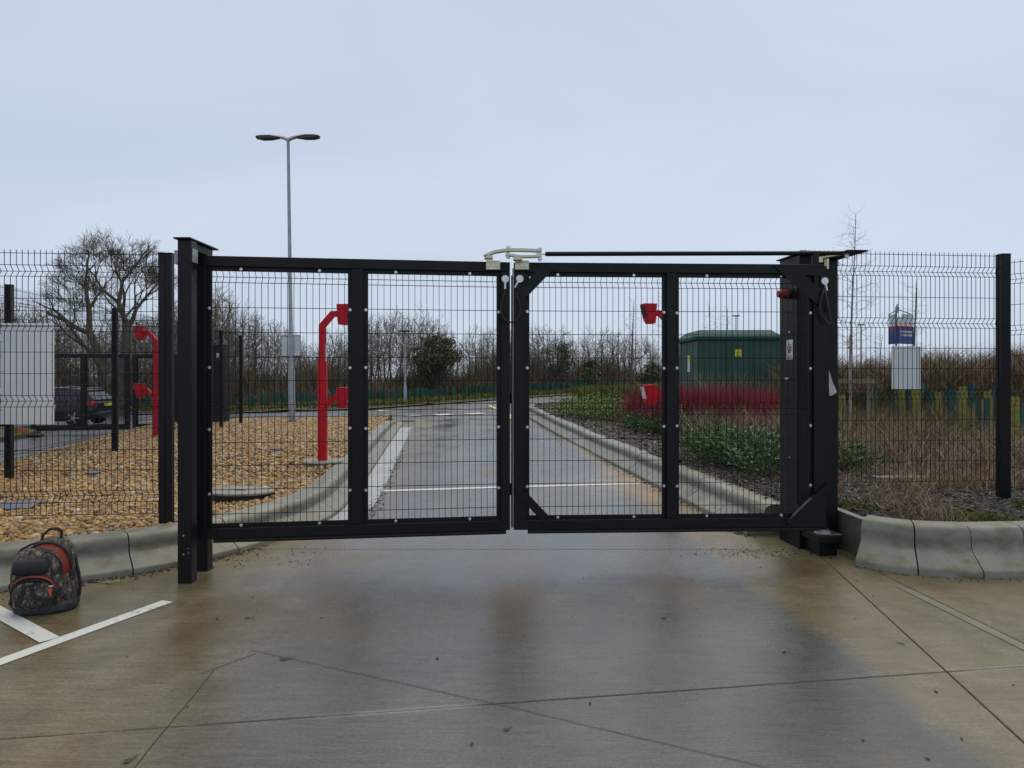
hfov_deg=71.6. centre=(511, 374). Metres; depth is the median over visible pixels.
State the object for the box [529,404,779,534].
kerb
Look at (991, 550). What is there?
kerb
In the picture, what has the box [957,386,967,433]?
tree shelter
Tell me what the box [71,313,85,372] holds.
bare tree
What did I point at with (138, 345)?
bare tree
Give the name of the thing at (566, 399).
shrub
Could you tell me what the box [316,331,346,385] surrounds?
bare tree
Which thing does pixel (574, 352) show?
bare tree
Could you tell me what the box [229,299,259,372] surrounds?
bare tree
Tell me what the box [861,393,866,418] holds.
tree shelter
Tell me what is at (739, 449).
shrub
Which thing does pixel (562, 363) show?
evergreen tree
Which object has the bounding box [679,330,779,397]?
substation kiosk
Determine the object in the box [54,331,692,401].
undergrowth
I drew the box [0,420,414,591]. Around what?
kerb
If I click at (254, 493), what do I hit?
manhole cover
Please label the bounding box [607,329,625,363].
bare tree
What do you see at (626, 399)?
dogwood bush
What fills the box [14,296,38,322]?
bare tree
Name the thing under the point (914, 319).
young tree
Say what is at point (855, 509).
bark mulch
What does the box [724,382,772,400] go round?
dogwood bush
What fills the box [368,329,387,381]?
bare tree
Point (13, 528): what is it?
gravel
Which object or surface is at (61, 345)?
bare tree
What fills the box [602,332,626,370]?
bare tree
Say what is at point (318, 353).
bare tree
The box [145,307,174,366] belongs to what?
bare tree
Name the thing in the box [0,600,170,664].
bay marking
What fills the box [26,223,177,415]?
bare oak
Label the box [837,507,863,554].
edging board
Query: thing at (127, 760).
dead leaf
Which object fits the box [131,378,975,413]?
verge
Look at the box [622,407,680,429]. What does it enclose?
shrub
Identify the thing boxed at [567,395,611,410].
shrub
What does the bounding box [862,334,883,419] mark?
young tree
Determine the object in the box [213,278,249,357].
bare tree
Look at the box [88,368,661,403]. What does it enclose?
bramble bank
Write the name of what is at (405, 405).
kerb
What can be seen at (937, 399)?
tree shelter
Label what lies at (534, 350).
bare tree
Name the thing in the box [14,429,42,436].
barrier block
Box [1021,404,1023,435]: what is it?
tree shelter
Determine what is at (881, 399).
tree shelter
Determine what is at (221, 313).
bare tree
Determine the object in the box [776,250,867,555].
drive column
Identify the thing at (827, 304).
gate cable
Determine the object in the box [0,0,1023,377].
sky
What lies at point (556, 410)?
shrub
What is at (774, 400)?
dogwood bush
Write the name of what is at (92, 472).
drain cap
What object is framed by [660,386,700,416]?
dogwood bush
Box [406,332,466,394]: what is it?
evergreen tree
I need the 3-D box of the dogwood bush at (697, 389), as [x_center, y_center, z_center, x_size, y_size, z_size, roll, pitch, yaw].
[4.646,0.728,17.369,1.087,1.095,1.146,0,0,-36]
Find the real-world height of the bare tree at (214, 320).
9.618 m
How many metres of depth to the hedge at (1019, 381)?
19.09 m
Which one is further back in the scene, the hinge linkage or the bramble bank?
the bramble bank
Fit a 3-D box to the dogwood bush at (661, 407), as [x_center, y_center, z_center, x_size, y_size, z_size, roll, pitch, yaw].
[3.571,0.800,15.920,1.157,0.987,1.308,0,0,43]
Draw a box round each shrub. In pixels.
[548,398,603,414]
[551,392,603,406]
[557,399,621,416]
[563,391,622,402]
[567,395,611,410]
[571,398,625,418]
[583,397,630,415]
[590,389,627,406]
[590,402,621,419]
[606,395,631,415]
[616,409,651,429]
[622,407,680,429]
[636,410,696,432]
[659,421,740,452]
[679,409,732,432]
[679,410,725,429]
[679,421,748,442]
[679,430,761,462]
[680,428,772,463]
[686,416,777,443]
[697,426,779,448]
[697,427,779,465]
[711,433,779,467]
[719,437,779,476]
[720,430,779,462]
[838,434,872,456]
[838,437,900,471]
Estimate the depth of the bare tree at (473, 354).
71.19 m
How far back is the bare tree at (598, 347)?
63.86 m
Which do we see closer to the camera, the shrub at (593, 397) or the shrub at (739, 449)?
the shrub at (739, 449)
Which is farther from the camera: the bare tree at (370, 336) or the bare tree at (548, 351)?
the bare tree at (548, 351)
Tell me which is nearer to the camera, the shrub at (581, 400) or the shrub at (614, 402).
the shrub at (614, 402)
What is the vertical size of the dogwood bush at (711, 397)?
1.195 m
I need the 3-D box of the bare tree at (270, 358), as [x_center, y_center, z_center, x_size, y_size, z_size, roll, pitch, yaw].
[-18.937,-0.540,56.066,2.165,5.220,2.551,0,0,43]
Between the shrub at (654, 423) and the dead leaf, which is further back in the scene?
the shrub at (654, 423)
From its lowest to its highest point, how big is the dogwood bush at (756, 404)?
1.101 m
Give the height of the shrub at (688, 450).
0.503 m
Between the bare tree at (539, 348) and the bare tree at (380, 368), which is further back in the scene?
the bare tree at (539, 348)
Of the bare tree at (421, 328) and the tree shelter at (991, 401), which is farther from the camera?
the bare tree at (421, 328)
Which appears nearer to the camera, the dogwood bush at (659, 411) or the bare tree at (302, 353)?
the dogwood bush at (659, 411)
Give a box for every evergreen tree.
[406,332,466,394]
[537,341,577,381]
[579,359,604,387]
[636,362,661,384]
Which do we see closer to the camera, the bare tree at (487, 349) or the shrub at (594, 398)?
the shrub at (594, 398)
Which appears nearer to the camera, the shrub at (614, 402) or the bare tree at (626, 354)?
the shrub at (614, 402)
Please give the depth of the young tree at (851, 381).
13.97 m
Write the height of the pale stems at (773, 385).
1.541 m
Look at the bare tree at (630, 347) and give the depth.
78.98 m
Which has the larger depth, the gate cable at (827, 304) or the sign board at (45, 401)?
the sign board at (45, 401)
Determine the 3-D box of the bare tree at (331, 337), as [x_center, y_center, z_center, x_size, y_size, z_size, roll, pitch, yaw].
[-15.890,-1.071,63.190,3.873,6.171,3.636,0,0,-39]
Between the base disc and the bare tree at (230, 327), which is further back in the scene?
the bare tree at (230, 327)
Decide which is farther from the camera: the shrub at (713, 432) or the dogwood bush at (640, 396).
the dogwood bush at (640, 396)
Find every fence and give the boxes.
[0,249,173,523]
[0,284,242,478]
[800,250,1023,499]
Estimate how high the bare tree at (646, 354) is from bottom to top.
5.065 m
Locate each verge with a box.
[1,427,39,441]
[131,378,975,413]
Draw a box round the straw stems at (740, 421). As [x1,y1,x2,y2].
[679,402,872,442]
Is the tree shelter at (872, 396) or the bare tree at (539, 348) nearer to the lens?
the tree shelter at (872, 396)
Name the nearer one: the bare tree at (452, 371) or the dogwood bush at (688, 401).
the dogwood bush at (688, 401)
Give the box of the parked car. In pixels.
[1,386,110,426]
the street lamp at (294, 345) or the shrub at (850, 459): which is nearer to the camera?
the shrub at (850, 459)
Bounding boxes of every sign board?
[0,323,55,423]
[891,346,920,388]
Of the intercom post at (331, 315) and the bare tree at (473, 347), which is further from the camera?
the bare tree at (473, 347)
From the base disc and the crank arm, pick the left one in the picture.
the base disc
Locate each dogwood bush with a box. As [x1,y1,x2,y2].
[615,382,657,425]
[619,388,640,423]
[624,384,685,419]
[631,382,682,411]
[633,389,687,432]
[641,395,689,431]
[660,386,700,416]
[679,381,719,418]
[682,383,720,400]
[682,384,730,422]
[685,382,736,421]
[694,379,738,397]
[695,389,739,420]
[704,381,750,406]
[714,390,761,421]
[718,393,751,416]
[719,386,775,427]
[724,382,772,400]
[735,387,779,418]
[738,389,779,426]
[740,388,779,418]
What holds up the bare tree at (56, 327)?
on the verge at (378, 406)
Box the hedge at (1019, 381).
[757,338,1023,418]
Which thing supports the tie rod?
attached to the drive column at (825, 541)
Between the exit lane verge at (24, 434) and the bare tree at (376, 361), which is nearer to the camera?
the exit lane verge at (24, 434)
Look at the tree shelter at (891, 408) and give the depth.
16.93 m
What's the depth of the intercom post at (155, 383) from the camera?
15.34 m
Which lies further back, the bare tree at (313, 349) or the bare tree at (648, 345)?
the bare tree at (648, 345)
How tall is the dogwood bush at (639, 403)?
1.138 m
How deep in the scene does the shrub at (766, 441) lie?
10.00 m
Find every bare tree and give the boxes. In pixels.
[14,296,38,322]
[20,303,71,369]
[32,307,74,378]
[48,320,73,370]
[55,312,97,380]
[63,333,93,385]
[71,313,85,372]
[74,323,96,374]
[81,330,110,381]
[84,312,141,371]
[85,335,110,384]
[98,317,142,364]
[109,312,151,370]
[119,313,150,377]
[119,329,142,371]
[133,321,153,367]
[138,319,156,381]
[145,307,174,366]
[174,296,230,341]
[176,292,231,334]
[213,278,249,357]
[213,289,234,342]
[213,296,243,361]
[217,303,243,368]
[224,311,270,375]
[228,328,255,378]
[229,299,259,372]
[237,315,280,377]
[243,312,269,374]
[243,313,267,376]
[257,319,288,383]
[257,338,282,383]
[265,319,283,375]
[270,322,288,376]
[294,335,313,379]
[305,341,318,363]
[312,333,335,373]
[315,328,345,370]
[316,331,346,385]
[330,336,347,376]
[332,341,347,383]
[334,325,347,370]
[341,316,389,386]
[368,312,395,384]
[368,313,398,385]
[368,315,386,373]
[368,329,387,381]
[373,319,406,381]
[375,310,416,383]
[387,315,416,377]
[392,319,409,366]
[394,314,439,371]
[397,312,418,374]
[409,302,434,368]
[409,316,440,379]
[411,323,426,355]
[428,313,449,367]
[442,324,456,369]
[447,333,465,373]
[447,346,468,387]
[456,337,479,377]
[460,325,492,378]
[462,341,483,368]
[475,330,490,365]
[479,332,495,360]
[480,326,495,364]
[529,326,547,367]
[529,327,541,372]
[529,330,547,369]
[531,323,560,364]
[542,333,559,372]
[545,332,573,372]
[548,325,579,383]
[569,339,577,366]
[573,336,593,368]
[576,341,589,371]
[579,329,598,366]
[588,328,620,369]
[596,330,614,374]
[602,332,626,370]
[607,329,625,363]
[616,333,634,367]
[621,333,638,373]
[621,335,640,372]
[633,337,655,370]
[636,342,655,367]
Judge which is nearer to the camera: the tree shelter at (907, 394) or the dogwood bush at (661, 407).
the dogwood bush at (661, 407)
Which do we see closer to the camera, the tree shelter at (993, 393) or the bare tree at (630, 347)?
the tree shelter at (993, 393)
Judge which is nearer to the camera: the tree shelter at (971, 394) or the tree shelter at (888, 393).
the tree shelter at (971, 394)
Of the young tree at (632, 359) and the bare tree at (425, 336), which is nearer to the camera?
the young tree at (632, 359)
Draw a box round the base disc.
[302,458,342,466]
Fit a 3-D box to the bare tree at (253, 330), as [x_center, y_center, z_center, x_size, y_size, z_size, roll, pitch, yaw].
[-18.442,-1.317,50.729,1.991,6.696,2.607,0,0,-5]
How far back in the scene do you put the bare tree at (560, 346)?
71.54 m
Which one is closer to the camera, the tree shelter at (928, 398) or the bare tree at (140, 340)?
the tree shelter at (928, 398)
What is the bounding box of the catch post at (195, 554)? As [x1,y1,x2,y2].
[173,237,218,582]
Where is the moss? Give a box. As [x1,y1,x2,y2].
[838,496,1023,521]
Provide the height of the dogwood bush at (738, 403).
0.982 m
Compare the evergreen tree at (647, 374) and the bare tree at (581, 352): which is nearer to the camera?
the evergreen tree at (647, 374)
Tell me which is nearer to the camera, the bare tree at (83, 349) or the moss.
the moss
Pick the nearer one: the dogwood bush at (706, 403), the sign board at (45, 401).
the sign board at (45, 401)
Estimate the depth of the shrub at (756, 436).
9.79 m
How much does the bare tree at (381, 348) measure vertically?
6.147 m
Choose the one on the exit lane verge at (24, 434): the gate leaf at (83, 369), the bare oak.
the gate leaf at (83, 369)
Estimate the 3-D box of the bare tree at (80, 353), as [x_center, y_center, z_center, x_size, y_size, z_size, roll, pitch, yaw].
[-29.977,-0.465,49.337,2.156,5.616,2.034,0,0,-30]
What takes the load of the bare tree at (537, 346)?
on the verge at (378, 406)
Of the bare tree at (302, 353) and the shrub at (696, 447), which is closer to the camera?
the shrub at (696, 447)
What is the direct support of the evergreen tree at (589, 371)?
on the verge at (378, 406)
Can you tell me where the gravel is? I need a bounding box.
[0,414,392,544]
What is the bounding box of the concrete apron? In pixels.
[0,418,1023,767]
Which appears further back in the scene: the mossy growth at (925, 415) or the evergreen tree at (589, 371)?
the evergreen tree at (589, 371)
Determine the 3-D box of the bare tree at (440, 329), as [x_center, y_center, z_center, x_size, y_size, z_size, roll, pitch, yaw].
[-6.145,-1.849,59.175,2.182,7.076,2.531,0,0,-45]
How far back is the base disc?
10.44 m
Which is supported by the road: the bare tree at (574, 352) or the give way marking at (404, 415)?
the give way marking at (404, 415)
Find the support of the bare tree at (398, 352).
on the verge at (378, 406)
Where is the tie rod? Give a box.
[536,251,842,255]
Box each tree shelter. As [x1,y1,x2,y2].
[252,394,255,403]
[264,392,267,403]
[272,393,275,403]
[281,392,284,403]
[379,390,382,398]
[383,390,386,400]
[839,395,845,422]
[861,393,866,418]
[866,386,876,420]
[877,386,882,418]
[884,386,892,416]
[890,396,898,423]
[898,390,904,422]
[905,390,909,420]
[912,390,920,427]
[921,382,927,412]
[925,391,934,420]
[935,392,941,420]
[941,390,947,420]
[948,390,958,420]
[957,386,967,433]
[965,384,974,417]
[976,398,988,433]
[983,391,992,429]
[988,388,994,424]
[1011,396,1019,442]
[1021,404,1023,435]
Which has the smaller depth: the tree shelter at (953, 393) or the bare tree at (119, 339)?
the tree shelter at (953, 393)
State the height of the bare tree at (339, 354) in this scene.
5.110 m
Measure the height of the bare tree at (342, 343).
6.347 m
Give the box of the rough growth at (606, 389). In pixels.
[569,382,661,399]
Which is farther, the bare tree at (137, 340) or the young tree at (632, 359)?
the bare tree at (137, 340)
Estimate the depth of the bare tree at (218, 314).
53.24 m
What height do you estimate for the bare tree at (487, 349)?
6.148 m
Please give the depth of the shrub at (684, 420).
14.43 m
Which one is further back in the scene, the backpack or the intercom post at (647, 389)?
the intercom post at (647, 389)
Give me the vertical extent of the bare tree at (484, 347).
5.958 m
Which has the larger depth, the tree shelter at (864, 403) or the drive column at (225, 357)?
the drive column at (225, 357)
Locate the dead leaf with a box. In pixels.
[120,754,137,763]
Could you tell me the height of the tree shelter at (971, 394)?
0.982 m
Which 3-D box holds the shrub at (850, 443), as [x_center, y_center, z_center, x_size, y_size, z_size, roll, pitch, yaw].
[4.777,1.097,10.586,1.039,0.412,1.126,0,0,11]
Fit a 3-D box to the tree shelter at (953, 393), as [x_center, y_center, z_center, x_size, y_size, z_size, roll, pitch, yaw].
[10.532,0.813,16.940,0.215,0.906,0.224,0,0,-41]
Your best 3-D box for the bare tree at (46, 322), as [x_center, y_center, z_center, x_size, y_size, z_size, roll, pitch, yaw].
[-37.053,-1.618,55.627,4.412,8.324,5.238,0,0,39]
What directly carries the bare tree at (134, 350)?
on the verge at (378, 406)
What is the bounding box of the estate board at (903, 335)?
[888,304,913,422]
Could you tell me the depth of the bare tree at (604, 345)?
72.44 m
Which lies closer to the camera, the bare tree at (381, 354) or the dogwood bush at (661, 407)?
the dogwood bush at (661, 407)
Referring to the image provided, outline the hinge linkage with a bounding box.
[484,246,541,269]
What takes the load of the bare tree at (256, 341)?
on the verge at (378, 406)
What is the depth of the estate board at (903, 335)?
16.64 m
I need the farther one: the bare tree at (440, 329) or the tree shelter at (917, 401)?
the bare tree at (440, 329)
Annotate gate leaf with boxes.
[31,347,130,430]
[132,349,176,427]
[197,255,509,542]
[510,252,829,533]
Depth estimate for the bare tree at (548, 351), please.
60.57 m
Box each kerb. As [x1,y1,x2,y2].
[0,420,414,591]
[131,394,566,413]
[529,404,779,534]
[855,515,1023,579]
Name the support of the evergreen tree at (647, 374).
on the verge at (378, 406)
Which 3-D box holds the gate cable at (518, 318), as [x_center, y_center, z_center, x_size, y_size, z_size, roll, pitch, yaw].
[-0.011,-0.565,5.955,0.176,0.270,0.015,0,0,0]
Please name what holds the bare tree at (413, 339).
on the verge at (378, 406)
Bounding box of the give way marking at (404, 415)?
[147,410,484,421]
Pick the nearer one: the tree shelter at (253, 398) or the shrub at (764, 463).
the shrub at (764, 463)
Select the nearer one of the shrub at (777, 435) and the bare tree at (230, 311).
the shrub at (777, 435)
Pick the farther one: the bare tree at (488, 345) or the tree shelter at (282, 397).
the bare tree at (488, 345)
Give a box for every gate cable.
[500,291,520,322]
[819,289,830,325]
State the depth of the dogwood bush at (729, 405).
15.57 m
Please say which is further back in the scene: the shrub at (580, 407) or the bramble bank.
the bramble bank
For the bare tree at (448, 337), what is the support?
on the verge at (378, 406)
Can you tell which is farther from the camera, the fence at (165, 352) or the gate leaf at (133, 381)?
the gate leaf at (133, 381)
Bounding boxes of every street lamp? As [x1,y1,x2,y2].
[255,134,320,421]
[400,330,409,399]
[732,315,739,329]
[857,324,863,361]
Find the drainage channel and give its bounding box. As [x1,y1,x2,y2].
[329,427,410,519]
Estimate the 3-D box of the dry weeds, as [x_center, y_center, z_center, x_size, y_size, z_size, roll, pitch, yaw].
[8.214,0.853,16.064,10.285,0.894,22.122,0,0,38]
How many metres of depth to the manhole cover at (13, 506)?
7.14 m
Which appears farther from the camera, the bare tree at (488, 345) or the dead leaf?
the bare tree at (488, 345)
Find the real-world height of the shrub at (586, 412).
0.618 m
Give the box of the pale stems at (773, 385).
[682,366,846,398]
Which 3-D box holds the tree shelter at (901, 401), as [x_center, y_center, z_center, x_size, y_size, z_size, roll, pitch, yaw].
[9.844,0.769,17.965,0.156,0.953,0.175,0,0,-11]
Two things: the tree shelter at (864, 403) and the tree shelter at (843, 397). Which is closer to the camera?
the tree shelter at (843, 397)
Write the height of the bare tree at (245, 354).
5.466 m
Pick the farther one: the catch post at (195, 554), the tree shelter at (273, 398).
the tree shelter at (273, 398)
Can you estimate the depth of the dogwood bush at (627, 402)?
17.97 m
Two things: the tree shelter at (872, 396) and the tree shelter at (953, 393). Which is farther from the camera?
the tree shelter at (872, 396)
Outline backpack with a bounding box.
[8,527,81,615]
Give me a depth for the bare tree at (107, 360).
51.45 m
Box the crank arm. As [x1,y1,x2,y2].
[819,249,848,268]
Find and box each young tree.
[619,296,649,395]
[644,280,661,359]
[717,309,734,329]
[827,204,883,438]
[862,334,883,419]
[888,280,929,417]
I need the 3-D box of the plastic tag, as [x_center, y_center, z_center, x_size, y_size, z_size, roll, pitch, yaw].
[2.864,0.077,6.351,0.058,0.224,0.058,0,0,44]
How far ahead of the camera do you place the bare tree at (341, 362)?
48.33 m
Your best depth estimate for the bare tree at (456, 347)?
68.89 m
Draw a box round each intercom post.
[133,327,157,435]
[318,304,347,460]
[640,303,661,404]
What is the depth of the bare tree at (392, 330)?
48.77 m
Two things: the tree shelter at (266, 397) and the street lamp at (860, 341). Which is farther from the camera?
the street lamp at (860, 341)
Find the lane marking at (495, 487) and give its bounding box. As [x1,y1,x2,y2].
[382,483,640,490]
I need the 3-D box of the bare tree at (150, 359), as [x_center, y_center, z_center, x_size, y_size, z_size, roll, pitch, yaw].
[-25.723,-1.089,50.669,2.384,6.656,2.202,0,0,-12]
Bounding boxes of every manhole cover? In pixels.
[0,500,44,510]
[213,486,273,502]
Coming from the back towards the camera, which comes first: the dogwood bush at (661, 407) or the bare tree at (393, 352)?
the bare tree at (393, 352)
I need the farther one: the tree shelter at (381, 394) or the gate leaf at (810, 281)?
the tree shelter at (381, 394)
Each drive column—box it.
[213,344,228,421]
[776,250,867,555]
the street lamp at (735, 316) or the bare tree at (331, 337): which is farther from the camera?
the bare tree at (331, 337)
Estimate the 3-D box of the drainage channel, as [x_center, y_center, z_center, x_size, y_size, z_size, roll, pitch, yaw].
[-2.456,1.596,14.297,0.549,0.006,14.268,0,0,-5]
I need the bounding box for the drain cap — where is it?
[85,471,98,474]
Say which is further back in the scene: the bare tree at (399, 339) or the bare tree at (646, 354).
the bare tree at (646, 354)
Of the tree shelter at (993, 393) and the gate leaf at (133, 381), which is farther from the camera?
the gate leaf at (133, 381)
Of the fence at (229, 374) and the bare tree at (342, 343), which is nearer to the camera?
the fence at (229, 374)
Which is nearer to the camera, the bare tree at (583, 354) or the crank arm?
the crank arm
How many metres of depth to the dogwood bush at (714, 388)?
17.48 m
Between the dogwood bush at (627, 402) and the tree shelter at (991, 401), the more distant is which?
the dogwood bush at (627, 402)
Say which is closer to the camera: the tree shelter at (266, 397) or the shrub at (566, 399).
the shrub at (566, 399)
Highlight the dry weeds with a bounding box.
[616,404,1023,522]
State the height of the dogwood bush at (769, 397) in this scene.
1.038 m
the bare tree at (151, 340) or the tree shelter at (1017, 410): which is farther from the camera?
the bare tree at (151, 340)
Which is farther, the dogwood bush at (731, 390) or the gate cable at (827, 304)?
the dogwood bush at (731, 390)
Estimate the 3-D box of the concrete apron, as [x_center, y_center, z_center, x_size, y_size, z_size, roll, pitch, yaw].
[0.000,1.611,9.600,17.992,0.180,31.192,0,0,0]
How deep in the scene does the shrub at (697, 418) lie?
14.84 m
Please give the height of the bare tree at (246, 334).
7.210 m
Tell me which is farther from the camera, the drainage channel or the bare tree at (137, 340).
the bare tree at (137, 340)
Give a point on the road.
(486, 409)
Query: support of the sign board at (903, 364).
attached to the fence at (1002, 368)
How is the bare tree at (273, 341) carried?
on the verge at (378, 406)
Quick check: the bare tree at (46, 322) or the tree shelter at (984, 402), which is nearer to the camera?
the tree shelter at (984, 402)
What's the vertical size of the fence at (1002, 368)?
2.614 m
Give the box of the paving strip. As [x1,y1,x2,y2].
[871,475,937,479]
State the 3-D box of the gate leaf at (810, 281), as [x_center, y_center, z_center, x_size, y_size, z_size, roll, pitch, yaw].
[1.355,0.148,6.091,2.751,2.416,0.121,0,0,-3]
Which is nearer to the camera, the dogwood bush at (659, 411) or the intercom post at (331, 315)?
the intercom post at (331, 315)
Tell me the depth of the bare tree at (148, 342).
60.02 m
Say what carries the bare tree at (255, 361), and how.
on the verge at (378, 406)
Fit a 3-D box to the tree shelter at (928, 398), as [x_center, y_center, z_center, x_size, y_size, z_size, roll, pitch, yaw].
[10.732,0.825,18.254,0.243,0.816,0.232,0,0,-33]
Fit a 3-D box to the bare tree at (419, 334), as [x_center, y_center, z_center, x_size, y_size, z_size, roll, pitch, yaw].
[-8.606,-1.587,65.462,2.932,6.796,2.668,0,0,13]
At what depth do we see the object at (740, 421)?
13.91 m
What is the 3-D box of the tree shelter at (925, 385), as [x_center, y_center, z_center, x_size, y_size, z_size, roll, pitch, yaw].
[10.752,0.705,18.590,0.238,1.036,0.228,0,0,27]
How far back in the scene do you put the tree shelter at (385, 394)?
39.95 m
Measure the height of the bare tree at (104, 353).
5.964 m
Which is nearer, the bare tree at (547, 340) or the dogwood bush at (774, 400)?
the dogwood bush at (774, 400)
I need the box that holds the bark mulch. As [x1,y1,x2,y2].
[533,390,1023,521]
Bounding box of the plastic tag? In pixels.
[829,372,836,395]
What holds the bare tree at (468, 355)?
on the verge at (378, 406)
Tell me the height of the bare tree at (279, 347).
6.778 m
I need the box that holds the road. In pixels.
[0,384,880,462]
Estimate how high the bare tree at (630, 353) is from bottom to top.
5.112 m
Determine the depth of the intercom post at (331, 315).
10.54 m
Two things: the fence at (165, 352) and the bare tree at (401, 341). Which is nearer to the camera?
the fence at (165, 352)
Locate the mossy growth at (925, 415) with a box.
[774,392,1023,441]
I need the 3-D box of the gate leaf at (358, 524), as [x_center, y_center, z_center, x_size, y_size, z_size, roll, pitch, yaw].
[-1.268,0.204,5.857,2.519,2.304,0.112,0,0,-8]
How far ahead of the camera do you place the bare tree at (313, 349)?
63.25 m

